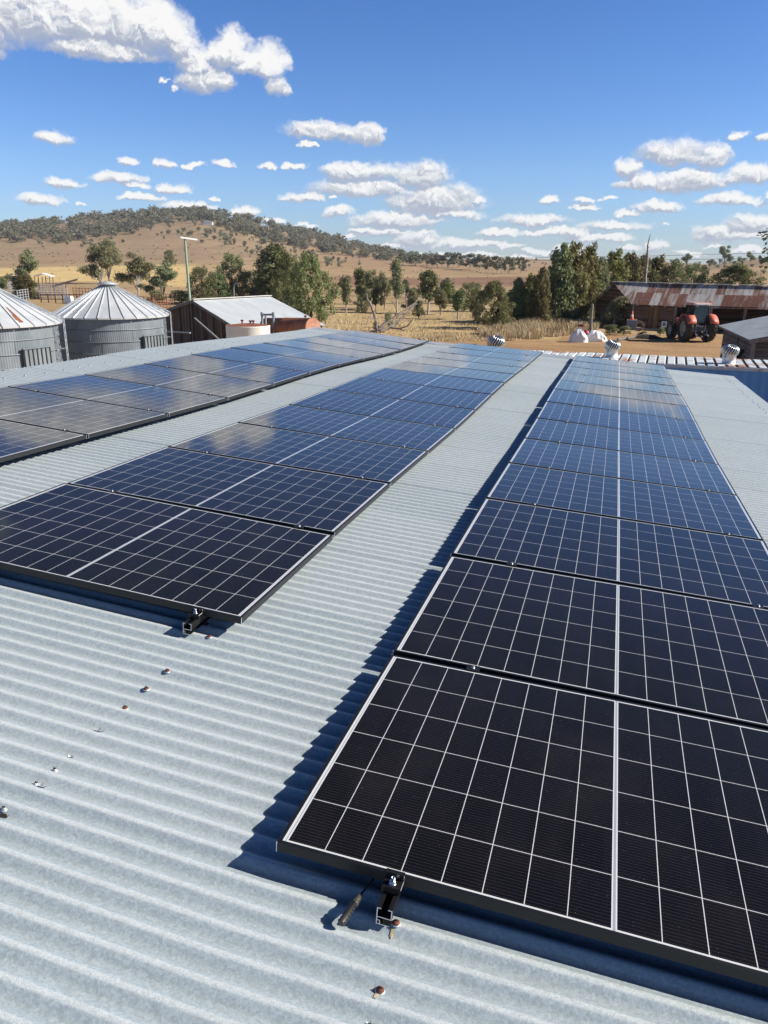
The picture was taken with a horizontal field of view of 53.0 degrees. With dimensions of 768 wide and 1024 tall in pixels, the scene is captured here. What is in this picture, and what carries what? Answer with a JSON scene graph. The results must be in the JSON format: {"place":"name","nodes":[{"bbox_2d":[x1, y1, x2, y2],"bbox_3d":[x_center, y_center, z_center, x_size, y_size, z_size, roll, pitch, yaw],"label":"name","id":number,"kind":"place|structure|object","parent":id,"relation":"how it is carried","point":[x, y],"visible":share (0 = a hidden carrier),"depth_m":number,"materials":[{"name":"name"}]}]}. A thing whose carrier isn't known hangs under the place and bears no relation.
{"place":"outdoors","nodes":[
{"label":"outdoors","id":0,"kind":"place"},
{"bbox_2d":[0,215,767,357],"bbox_3d":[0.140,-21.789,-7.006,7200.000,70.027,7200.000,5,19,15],"label":"ground","id":1,"kind":"structure","parent":0,"point":[145,241],"depth_m":319.06,"materials":[{"name":"beige plant"}]},
{"bbox_2d":[3,248,39,284],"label":"gum tree","id":2,"kind":"object","parent":1,"relation":"on","point":[29,262],"visible":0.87,"depth_m":121.04,"materials":[{"name":"green plant"}]},
{"bbox_2d":[12,274,41,299],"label":"cypress tree","id":3,"kind":"object","parent":1,"relation":"on","point":[23,280],"visible":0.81,"depth_m":107.92,"materials":[{"name":"green plant"}]},
{"bbox_2d":[0,288,68,370],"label":"grain silo","id":4,"kind":"object","parent":1,"relation":"on","point":[29,334],"visible":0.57,"depth_m":28.99,"materials":[{"name":"metal"}]},
{"bbox_2d":[22,345,51,366],"bbox_3d":[-13.126,-5.640,29.295,0.095,1.245,1.300,9,20,24],"label":"door","id":5,"kind":"structure","parent":4,"relation":"in","point":[33,356],"depth_m":29.17,"materials":[{"name":"metal"}]},
{"bbox_2d":[77,243,114,284],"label":"gum tree","id":6,"kind":"object","parent":1,"relation":"on","point":[103,259],"visible":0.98,"depth_m":118.86,"materials":[{"name":"green plant"}]},
{"bbox_2d":[86,236,123,280],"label":"gum tree","id":7,"kind":"object","parent":1,"relation":"on","point":[115,257],"visible":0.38,"depth_m":171.90,"materials":[{"name":"green plant"}]},
{"bbox_2d":[53,281,172,361],"bbox_3d":[-12.509,-8.321,35.578,5.283,4.510,5.226,-6,19,-18],"label":"grain silo","id":8,"kind":"object","parent":1,"relation":"on","point":[105,318],"visible":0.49,"depth_m":33.69,"materials":[{"name":"metal"}]},
{"bbox_2d":[143,333,163,348],"bbox_3d":[-10.336,-7.366,34.719,0.095,1.245,1.300,9,20,25],"label":"door","id":9,"kind":"structure","parent":8,"relation":"in","point":[153,340],"depth_m":34.58,"materials":[{"name":"metal"}]},
{"bbox_2d":[113,251,156,295],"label":"gum tree","id":10,"kind":"object","parent":1,"relation":"on","point":[141,268],"visible":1,"depth_m":115.27,"materials":[{"name":"green plant"}]},
{"bbox_2d":[137,261,177,295],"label":"gum tree","id":11,"kind":"object","parent":1,"relation":"on","point":[167,273],"visible":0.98,"depth_m":107.12,"materials":[{"name":"green plant"}]},
{"bbox_2d":[180,235,196,300],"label":"power pole","id":12,"kind":"object","parent":1,"relation":"on","point":[187,269],"visible":0.84,"depth_m":64.68,"materials":[{"name":"green paint"}]},
{"bbox_2d":[186,264,217,299],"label":"evergreen tree","id":13,"kind":"object","parent":1,"relation":"on","point":[201,276],"visible":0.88,"depth_m":99.93,"materials":[{"name":"green plant"}]},
{"bbox_2d":[203,272,232,298],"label":"evergreen tree","id":14,"kind":"object","parent":1,"relation":"on","point":[221,281],"visible":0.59,"depth_m":101.57,"materials":[{"name":"green plant"}]},
{"bbox_2d":[0,205,438,264],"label":"hill woodland","id":15,"kind":"object","parent":1,"relation":"on","point":[248,223],"visible":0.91,"depth_m":747.63,"materials":[{"name":"green plant"}]},
{"bbox_2d":[215,251,249,297],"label":"evergreen tree","id":16,"kind":"object","parent":1,"relation":"on","point":[232,268],"visible":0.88,"depth_m":102.93,"materials":[{"name":"green plant"}]},
{"bbox_2d":[164,295,325,344],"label":"timber shed","id":17,"kind":"structure","parent":1,"relation":"on","point":[201,319],"depth_m":44.95,"materials":[{"name":"metal"}]},
{"bbox_2d":[225,320,269,337],"bbox_3d":[-5.606,-6.408,32.104,1.830,3.080,1.830,5,19,15],"label":"water tank","id":18,"kind":"object","parent":1,"relation":"on","point":[241,329],"visible":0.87,"depth_m":31.08,"materials":[{"name":"white paint"}]},
{"bbox_2d":[238,268,261,295],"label":"evergreen tree","id":19,"kind":"object","parent":1,"relation":"on","point":[250,281],"visible":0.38,"depth_m":104.87,"materials":[{"name":"green plant"}]},
{"bbox_2d":[0,244,527,289],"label":"tussocks","id":20,"kind":"object","parent":1,"relation":"on","point":[203,265],"visible":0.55,"depth_m":413.46,"materials":[{"name":"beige plant"}]},
{"bbox_2d":[250,243,295,300],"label":"cypress tree","id":21,"kind":"object","parent":1,"relation":"on","point":[272,256],"visible":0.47,"depth_m":101.56,"materials":[{"name":"green plant"}]},
{"bbox_2d":[270,250,305,307],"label":"pepper tree","id":22,"kind":"object","parent":1,"relation":"on","point":[287,260],"visible":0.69,"depth_m":89.61,"materials":[{"name":"green plant"}]},
{"bbox_2d":[260,315,320,333],"bbox_3d":[-4.134,-7.021,33.812,0.910,3.222,3.487,-15,24,-40],"label":"fuel tank","id":23,"kind":"object","parent":1,"relation":"on","point":[284,324],"visible":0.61,"depth_m":32.79,"materials":[{"name":"brown metal"}]},
{"bbox_2d":[280,250,341,322],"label":"pepper tree","id":24,"kind":"object","parent":1,"relation":"on","point":[317,302],"visible":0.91,"depth_m":65.37,"materials":[{"name":"green plant"}]},
{"bbox_2d":[339,274,352,314],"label":"slim gum tree","id":25,"kind":"object","parent":1,"relation":"on","point":[346,288],"visible":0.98,"depth_m":83.75,"materials":[{"name":"green plant"}]},
{"bbox_2d":[353,266,367,306],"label":"slim gum tree","id":26,"kind":"object","parent":1,"relation":"on","point":[359,276],"visible":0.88,"depth_m":95.86,"materials":[{"name":"green plant"}]},
{"bbox_2d":[364,269,377,301],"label":"gum tree","id":27,"kind":"object","parent":1,"relation":"on","point":[369,282],"visible":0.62,"depth_m":92.63,"materials":[{"name":"green plant"}]},
{"bbox_2d":[0,327,767,1023],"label":"corrugated shed","id":28,"kind":"structure","parent":1,"relation":"on","point":[158,771],"depth_m":2.37,"materials":[{"name":"metal"}]},
{"bbox_2d":[34,338,330,391],"bbox_3d":[-2.331,-2.053,10.541,0.105,0.221,14.011,9,18,14],"label":"mounting rail","id":29,"kind":"object","parent":28,"relation":"attached to","point":[167,367],"visible":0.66,"depth_m":9.48,"materials":[{"name":"black"}]},
{"bbox_2d":[0,420,86,462],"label":"solar panel","id":30,"kind":"object","parent":29,"relation":"attached to","point":[17,440],"visible":1,"depth_m":5.69,"materials":[{"name":"black"}]},
{"bbox_2d":[0,387,167,438],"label":"solar panel","id":31,"kind":"object","parent":29,"relation":"attached to","point":[90,419],"visible":1,"depth_m":6.64,"materials":[{"name":"black"}]},
{"bbox_2d":[7,375,227,416],"bbox_3d":[-2.641,-1.192,7.769,1.766,0.034,1.138,11,18,14],"label":"solar panel","id":32,"kind":"object","parent":29,"relation":"attached to","point":[170,402],"visible":0.88,"depth_m":7.69,"materials":[{"name":"blue"}]},
{"bbox_2d":[84,364,273,399],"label":"solar panel","id":33,"kind":"object","parent":29,"relation":"attached to","point":[229,388],"visible":0.89,"depth_m":8.77,"materials":[{"name":"blue"}]},
{"bbox_2d":[144,355,309,385],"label":"solar panel","id":34,"kind":"object","parent":29,"relation":"attached to","point":[275,376],"visible":0.91,"depth_m":9.84,"materials":[{"name":"blue"}]},
{"bbox_2d":[191,348,338,374],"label":"solar panel","id":35,"kind":"object","parent":29,"relation":"attached to","point":[274,360],"visible":0.91,"depth_m":10.91,"materials":[{"name":"blue"}]},
{"bbox_2d":[231,343,362,365],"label":"solar panel","id":36,"kind":"object","parent":29,"relation":"attached to","point":[340,360],"visible":0.91,"depth_m":11.98,"materials":[{"name":"blue"}]},
{"bbox_2d":[263,339,383,359],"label":"solar panel","id":37,"kind":"object","parent":29,"relation":"attached to","point":[365,355],"visible":0.88,"depth_m":13.05,"materials":[{"name":"blue"}]},
{"bbox_2d":[291,336,400,355],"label":"solar panel","id":38,"kind":"object","parent":29,"relation":"attached to","point":[352,345],"visible":0.81,"depth_m":14.13,"materials":[{"name":"blue"}]},
{"bbox_2d":[315,333,415,350],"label":"solar panel","id":39,"kind":"object","parent":29,"relation":"attached to","point":[375,342],"visible":0.87,"depth_m":15.21,"materials":[{"name":"blue"}]},
{"bbox_2d":[60,343,407,433],"bbox_3d":[-1.165,-1.829,10.251,0.105,0.229,14.011,9,18,14],"label":"mounting rail","id":40,"kind":"object","parent":28,"relation":"attached to","point":[207,394],"visible":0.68,"depth_m":7.06,"materials":[{"name":"black"}]},
{"bbox_2d":[337,330,428,345],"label":"solar panel","id":41,"kind":"object","parent":40,"relation":"attached to","point":[405,340],"visible":0.92,"depth_m":16.27,"materials":[{"name":"blue"}]},
{"bbox_2d":[107,348,465,492],"bbox_3d":[0.000,-1.642,9.996,0.105,0.175,14.011,9,18,14],"label":"mounting rail","id":42,"kind":"object","parent":28,"relation":"attached to","point":[114,491],"visible":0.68,"depth_m":5.76,"materials":[{"name":"black"}]},
{"bbox_2d":[0,483,332,623],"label":"solar panel","id":43,"kind":"object","parent":42,"relation":"attached to","point":[231,568],"visible":1,"depth_m":3.90,"materials":[{"name":"black"}]},
{"bbox_2d":[67,447,389,536],"bbox_3d":[-0.962,-0.175,5.082,1.766,0.032,1.138,10,19,14],"label":"solar panel","id":44,"kind":"object","parent":42,"relation":"on","point":[334,505],"visible":0.84,"depth_m":4.98,"materials":[{"name":"blue"}]},
{"bbox_2d":[168,422,427,486],"bbox_3d":[-0.635,-0.489,6.149,1.766,0.033,1.138,10,18,14],"label":"solar panel","id":45,"kind":"object","parent":42,"relation":"attached to","point":[391,465],"visible":0.84,"depth_m":6.06,"materials":[{"name":"blue"}]},
{"bbox_2d":[238,405,454,453],"bbox_3d":[-0.309,-0.796,7.218,1.766,0.032,1.138,10,18,14],"label":"solar panel","id":46,"kind":"object","parent":42,"relation":"attached to","point":[409,435],"visible":0.86,"depth_m":7.14,"materials":[{"name":"blue"}]},
{"bbox_2d":[289,389,475,430],"bbox_3d":[0.018,-1.112,8.286,1.766,0.033,1.138,10,19,14],"label":"solar panel","id":47,"kind":"object","parent":42,"relation":"attached to","point":[455,418],"visible":0.91,"depth_m":8.22,"materials":[{"name":"blue"}]},
{"bbox_2d":[328,377,491,410],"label":"solar panel","id":48,"kind":"object","parent":42,"relation":"attached to","point":[425,394],"visible":0.86,"depth_m":9.29,"materials":[{"name":"blue"}]},
{"bbox_2d":[361,368,504,395],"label":"solar panel","id":49,"kind":"object","parent":42,"relation":"on","point":[492,388],"visible":0.87,"depth_m":10.36,"materials":[{"name":"blue"}]},
{"bbox_2d":[385,362,514,383],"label":"solar panel","id":50,"kind":"object","parent":42,"relation":"attached to","point":[505,378],"visible":0.88,"depth_m":11.43,"materials":[{"name":"blue"}]},
{"bbox_2d":[405,357,523,375],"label":"solar panel","id":51,"kind":"object","parent":42,"relation":"attached to","point":[473,365],"visible":0.9,"depth_m":12.50,"materials":[{"name":"blue"}]},
{"bbox_2d":[437,347,536,362],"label":"solar panel","id":52,"kind":"object","parent":42,"relation":"attached to","point":[480,353],"visible":0.88,"depth_m":14.66,"materials":[{"name":"blue"}]},
{"bbox_2d":[338,878,374,926],"bbox_3d":[-0.023,0.976,2.059,0.024,0.025,0.345,10,20,28],"label":"cable plug","id":53,"kind":"object","parent":28,"relation":"on","point":[350,909],"visible":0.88,"depth_m":1.95,"materials":[{"name":"grey plastic"}]},
{"bbox_2d":[183,350,532,634],"bbox_3d":[1.167,-1.441,9.698,0.105,0.169,14.011,9,18,14],"label":"mounting rail","id":54,"kind":"object","parent":28,"relation":"attached to","point":[194,621],"visible":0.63,"depth_m":3.32,"materials":[{"name":"black"}]},
{"bbox_2d":[422,352,530,368],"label":"solar panel","id":55,"kind":"object","parent":54,"relation":"attached to","point":[488,360],"visible":0.88,"depth_m":13.58,"materials":[{"name":"blue"}]},
{"bbox_2d":[450,343,542,357],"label":"solar panel","id":56,"kind":"object","parent":54,"relation":"on","point":[498,349],"visible":0.85,"depth_m":15.72,"materials":[{"name":"blue"}]},
{"bbox_2d":[376,362,590,926],"bbox_3d":[2.167,-1.090,8.890,0.105,0.168,15.170,9,18,14],"label":"mounting rail","id":57,"kind":"object","parent":28,"relation":"attached to","point":[392,886],"visible":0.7,"depth_m":1.97,"materials":[{"name":"black"}]},
{"bbox_2d":[276,654,767,986],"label":"solar panel","id":58,"kind":"object","parent":57,"relation":"attached to","point":[635,827],"visible":1,"depth_m":2.27,"materials":[{"name":"black"}]},
{"bbox_2d":[393,555,767,729],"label":"solar panel","id":59,"kind":"object","parent":57,"relation":"on","point":[702,657],"visible":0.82,"depth_m":3.36,"materials":[{"name":"black"}]},
{"bbox_2d":[451,498,767,608],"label":"solar panel","id":60,"kind":"object","parent":57,"relation":"on","point":[706,565],"visible":0.86,"depth_m":4.42,"materials":[{"name":"blue"}]},
{"bbox_2d":[559,372,680,394],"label":"solar panel","id":61,"kind":"object","parent":57,"relation":"attached to","point":[652,387],"visible":0.73,"depth_m":11.94,"materials":[{"name":"blue"}]},
{"bbox_2d":[569,361,670,377],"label":"solar panel","id":62,"kind":"object","parent":57,"relation":"attached to","point":[630,370],"visible":0.73,"depth_m":14.08,"materials":[{"name":"blue"}]},
{"bbox_2d":[572,355,667,371],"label":"solar panel","id":63,"kind":"object","parent":57,"relation":"attached to","point":[619,363],"visible":0.67,"depth_m":15.15,"materials":[{"name":"blue"}]},
{"bbox_2d":[553,380,687,405],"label":"solar panel","id":64,"kind":"object","parent":57,"relation":"attached to","point":[651,396],"visible":0.76,"depth_m":10.86,"materials":[{"name":"blue"}]},
{"bbox_2d":[565,366,675,385],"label":"solar panel","id":65,"kind":"object","parent":57,"relation":"attached to","point":[624,376],"visible":0.75,"depth_m":13.02,"materials":[{"name":"blue"}]},
{"bbox_2d":[536,402,705,440],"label":"solar panel","id":66,"kind":"object","parent":57,"relation":"on","point":[621,420],"visible":0.81,"depth_m":8.72,"materials":[{"name":"blue"}]},
{"bbox_2d":[546,389,695,420],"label":"solar panel","id":67,"kind":"object","parent":57,"relation":"attached to","point":[619,404],"visible":0.79,"depth_m":9.79,"materials":[{"name":"blue"}]},
{"bbox_2d":[524,418,718,464],"bbox_3d":[2.348,-0.716,7.714,1.766,0.033,1.138,10,19,14],"label":"solar panel","id":68,"kind":"object","parent":57,"relation":"attached to","point":[674,447],"visible":0.79,"depth_m":7.65,"materials":[{"name":"blue"}]},
{"bbox_2d":[508,438,736,494],"bbox_3d":[2.022,-0.405,6.645,1.766,0.033,1.138,10,18,14],"label":"solar panel","id":69,"kind":"object","parent":57,"relation":"on","point":[688,474],"visible":0.75,"depth_m":6.57,"materials":[{"name":"blue"}]},
{"bbox_2d":[485,463,763,540],"bbox_3d":[1.696,-0.100,5.575,1.766,0.035,1.138,9,18,14],"label":"solar panel","id":70,"kind":"object","parent":57,"relation":"on","point":[692,509],"visible":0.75,"depth_m":5.48,"materials":[{"name":"blue"}]},
{"bbox_2d":[375,270,392,308],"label":"gum tree","id":71,"kind":"object","parent":1,"relation":"on","point":[383,284],"visible":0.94,"depth_m":91.50,"materials":[{"name":"green plant"}]},
{"bbox_2d":[364,292,425,331],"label":"fallen tree","id":72,"kind":"object","parent":1,"relation":"on","point":[377,328],"visible":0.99,"depth_m":62.70,"materials":[{"name":"grey wood"}]},
{"bbox_2d":[390,256,405,312],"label":"slim gum tree","id":73,"kind":"object","parent":1,"relation":"on","point":[397,270],"visible":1,"depth_m":87.16,"materials":[{"name":"green plant"}]},
{"bbox_2d":[415,268,439,313],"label":"slim gum tree","id":74,"kind":"object","parent":1,"relation":"on","point":[429,280],"visible":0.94,"depth_m":85.45,"materials":[{"name":"green plant"}]},
{"bbox_2d":[433,286,448,314],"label":"gum tree","id":75,"kind":"object","parent":1,"relation":"on","point":[441,295],"visible":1,"depth_m":83.86,"materials":[{"name":"green plant"}]},
{"bbox_2d":[451,288,466,319],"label":"slim gum tree","id":76,"kind":"object","parent":1,"relation":"on","point":[458,296],"visible":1,"depth_m":77.40,"materials":[{"name":"green plant"}]},
{"bbox_2d":[460,281,485,311],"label":"evergreen tree","id":77,"kind":"object","parent":1,"relation":"on","point":[469,288],"visible":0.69,"depth_m":90.24,"materials":[{"name":"green plant"}]},
{"bbox_2d":[468,278,515,325],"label":"pepper tree","id":78,"kind":"object","parent":1,"relation":"on","point":[491,289],"visible":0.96,"depth_m":66.01,"materials":[{"name":"green plant"}]},
{"bbox_2d":[507,277,526,319],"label":"cypress tree","id":79,"kind":"object","parent":1,"relation":"on","point":[519,285],"visible":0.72,"depth_m":72.57,"materials":[{"name":"green plant"}]},
{"bbox_2d":[520,273,541,319],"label":"cypress tree","id":80,"kind":"object","parent":1,"relation":"on","point":[528,291],"visible":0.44,"depth_m":72.00,"materials":[{"name":"green plant"}]},
{"bbox_2d":[525,265,552,323],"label":"cypress tree","id":81,"kind":"object","parent":1,"relation":"on","point":[541,287],"visible":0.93,"depth_m":70.58,"materials":[{"name":"green plant"}]},
{"bbox_2d":[547,242,578,320],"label":"cypress tree","id":82,"kind":"object","parent":1,"relation":"on","point":[561,269],"visible":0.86,"depth_m":72.32,"materials":[{"name":"green plant"}]},
{"bbox_2d":[560,240,592,320],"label":"cypress tree","id":83,"kind":"object","parent":1,"relation":"on","point":[578,266],"visible":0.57,"depth_m":73.04,"materials":[{"name":"green plant"}]},
{"bbox_2d":[568,328,587,342],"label":"bulk bag","id":84,"kind":"object","parent":1,"relation":"on","point":[578,335],"visible":1,"depth_m":55.56,"materials":[{"name":"white fabric"}]},
{"bbox_2d":[575,241,604,319],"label":"cypress tree","id":85,"kind":"object","parent":1,"relation":"on","point":[594,268],"visible":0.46,"depth_m":74.14,"materials":[{"name":"green plant"}]},
{"bbox_2d":[586,330,606,341],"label":"bulk bag","id":86,"kind":"object","parent":1,"relation":"on","point":[595,336],"visible":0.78,"depth_m":56.35,"materials":[{"name":"white fabric"}]},
{"bbox_2d":[591,256,609,296],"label":"cypress tree","id":87,"kind":"object","parent":1,"relation":"on","point":[604,279],"visible":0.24,"depth_m":76.07,"materials":[{"name":"green plant"}]},
{"bbox_2d":[599,296,630,327],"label":"bush","id":88,"kind":"object","parent":1,"relation":"on","point":[614,309],"visible":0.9,"depth_m":68.58,"materials":[{"name":"green plant"}]},
{"bbox_2d":[606,247,631,284],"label":"cypress tree","id":89,"kind":"object","parent":1,"relation":"on","point":[614,259],"visible":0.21,"depth_m":80.31,"materials":[{"name":"green plant"}]},
{"bbox_2d":[617,251,644,282],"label":"cypress tree","id":90,"kind":"object","parent":1,"relation":"on","point":[634,263],"visible":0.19,"depth_m":91.03,"materials":[{"name":"green plant"}]},
{"bbox_2d":[633,254,659,283],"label":"cypress tree","id":91,"kind":"object","parent":1,"relation":"on","point":[649,271],"visible":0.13,"depth_m":95.75,"materials":[{"name":"green plant"}]},
{"bbox_2d":[533,350,767,402],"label":"shed","id":92,"kind":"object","parent":1,"relation":"on","point":[752,375],"visible":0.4,"depth_m":23.27,"materials":[{"name":"white paint"}]},
{"bbox_2d":[604,340,620,357],"bbox_3d":[7.327,-5.243,24.743,0.534,0.566,0.534,1,18,2],"label":"roof ventilator","id":93,"kind":"object","parent":92,"relation":"on","point":[612,347],"visible":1,"depth_m":24.61,"materials":[{"name":"silver metal"}]},
{"bbox_2d":[720,344,739,364],"bbox_3d":[10.483,-4.788,23.365,0.544,0.581,0.544,-2,18,-6],"label":"roof ventilator","id":94,"kind":"object","parent":92,"relation":"on","point":[729,352],"visible":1,"depth_m":23.22,"materials":[{"name":"silver metal"}]},
{"bbox_2d":[649,254,671,283],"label":"cypress tree","id":95,"kind":"object","parent":1,"relation":"on","point":[658,265],"visible":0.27,"depth_m":96.60,"materials":[{"name":"green plant"}]},
{"bbox_2d":[659,260,690,283],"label":"evergreen tree","id":96,"kind":"object","parent":1,"relation":"on","point":[675,266],"visible":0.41,"depth_m":96.55,"materials":[{"name":"green plant"}]},
{"bbox_2d":[593,281,767,329],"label":"old barn","id":97,"kind":"structure","parent":1,"relation":"on","point":[653,306],"depth_m":67.13,"materials":[{"name":"metal"}]},
{"bbox_2d":[647,306,658,329],"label":"door","id":98,"kind":"structure","parent":97,"relation":"in","point":[653,311],"depth_m":67.14,"materials":[{"name":"brown wood"}]},
{"bbox_2d":[665,300,718,341],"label":"tractor","id":99,"kind":"object","parent":1,"relation":"on","point":[686,326],"visible":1,"depth_m":55.98,"materials":[{"name":"metal"}]},
{"bbox_2d":[680,262,709,284],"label":"evergreen tree","id":100,"kind":"object","parent":1,"relation":"on","point":[700,279],"visible":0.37,"depth_m":97.38,"materials":[{"name":"green plant"}]},
{"bbox_2d":[704,262,766,285],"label":"pepper tree","id":101,"kind":"object","parent":1,"relation":"on","point":[739,269],"visible":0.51,"depth_m":100.53,"materials":[{"name":"green plant"}]},
{"bbox_2d":[718,316,767,359],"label":"timber hut","id":102,"kind":"object","parent":1,"relation":"on","point":[749,338],"visible":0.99,"depth_m":37.44,"materials":[{"name":"grey metal"}]},
{"bbox_2d":[0,0,767,263],"label":"sky","id":103,"kind":"structure","parent":0,"point":[501,128],"materials":[{"name":"blue"}]},
{"bbox_2d":[312,307,503,341],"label":"pasture grass","id":104,"kind":"structure","parent":0,"point":[438,337],"depth_m":66.28,"materials":[{"name":"plant"}]},
{"bbox_2d":[476,316,599,340],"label":"dry grass","id":105,"kind":"structure","parent":0,"point":[524,328],"depth_m":63.27,"materials":[{"name":"plant"}]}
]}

